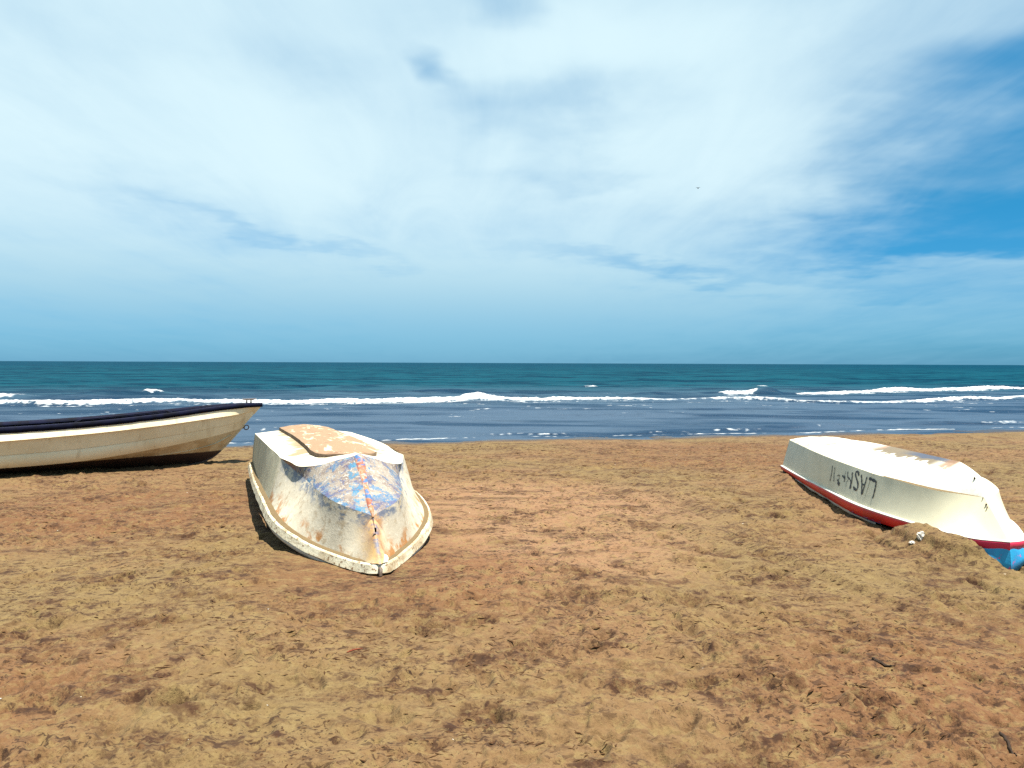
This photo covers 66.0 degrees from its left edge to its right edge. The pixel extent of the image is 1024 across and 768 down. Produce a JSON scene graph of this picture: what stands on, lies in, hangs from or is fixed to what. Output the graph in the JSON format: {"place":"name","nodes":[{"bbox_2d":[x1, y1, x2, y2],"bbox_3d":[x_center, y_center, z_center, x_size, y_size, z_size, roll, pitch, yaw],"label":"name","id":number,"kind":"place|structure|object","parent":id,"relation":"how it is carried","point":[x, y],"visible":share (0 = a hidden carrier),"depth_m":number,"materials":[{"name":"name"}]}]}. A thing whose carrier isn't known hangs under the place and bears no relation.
{"place":"outdoors","nodes":[
{"label":"outdoors","id":0,"kind":"place"},
{"bbox_2d":[0,429,1023,767],"bbox_3d":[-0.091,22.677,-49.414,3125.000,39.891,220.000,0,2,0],"label":"beach","id":1,"kind":"structure","parent":0,"point":[634,701],"depth_m":4.82,"materials":[{"name":"beige sand"}]},
{"bbox_2d":[0,398,262,472],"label":"beached boat","id":2,"kind":"object","parent":1,"relation":"on","point":[192,435],"visible":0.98,"depth_m":13.85,"materials":[{"name":"paint"}]},
{"bbox_2d":[248,424,432,575],"bbox_3d":[-2.160,1.025,9.291,1.712,0.931,7.007,0,2,-19],"label":"overturned boat","id":3,"kind":"object","parent":1,"relation":"on","point":[324,494],"visible":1,"depth_m":6.91,"materials":[{"name":"paint"}]},
{"bbox_2d":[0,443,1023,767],"bbox_3d":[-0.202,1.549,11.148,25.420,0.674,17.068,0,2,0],"label":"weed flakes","id":4,"kind":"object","parent":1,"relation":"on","point":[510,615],"visible":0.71,"depth_m":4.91,"materials":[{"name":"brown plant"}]},
{"bbox_2d":[872,657,895,666],"bbox_3d":[1.922,1.451,4.097,0.036,0.025,0.133,-1,2,-32],"label":"driftwood stick","id":5,"kind":"object","parent":1,"relation":"on","point":[880,662],"visible":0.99,"depth_m":4.08,"materials":[{"name":"wood"}]},
{"bbox_2d":[780,437,1023,570],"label":"overturned boat","id":6,"kind":"object","parent":1,"relation":"on","point":[904,487],"visible":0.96,"depth_m":7.71,"materials":[{"name":"white paint"}]},
{"bbox_2d":[917,531,924,539],"bbox_3d":[3.545,1.317,6.838,0.063,0.092,0.055,1,2,32],"label":"rag","id":7,"kind":"object","parent":1,"relation":"on","point":[920,535],"visible":1,"depth_m":6.82,"materials":[{"name":"white fabric"}]},
{"bbox_2d":[999,731,1016,755],"bbox_3d":[2.056,1.494,3.259,0.018,0.031,0.231,1,2,17],"label":"long weed strand","id":8,"kind":"object","parent":1,"relation":"on","point":[1007,741],"visible":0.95,"depth_m":3.28},
{"bbox_2d":[0,361,1023,445],"bbox_3d":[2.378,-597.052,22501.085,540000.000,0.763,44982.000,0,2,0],"label":"sea","id":9,"kind":"structure","parent":0,"point":[670,412],"depth_m":49.43,"materials":[{"name":"liquid"}]},
{"bbox_2d":[0,385,1023,438],"bbox_3d":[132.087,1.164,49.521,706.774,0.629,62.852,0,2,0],"label":"surf foam","id":10,"kind":"object","parent":9,"relation":"on","point":[435,399],"visible":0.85,"depth_m":44.43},
{"bbox_2d":[0,0,1023,364],"label":"sky","id":11,"kind":"structure","parent":0,"point":[377,181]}
]}

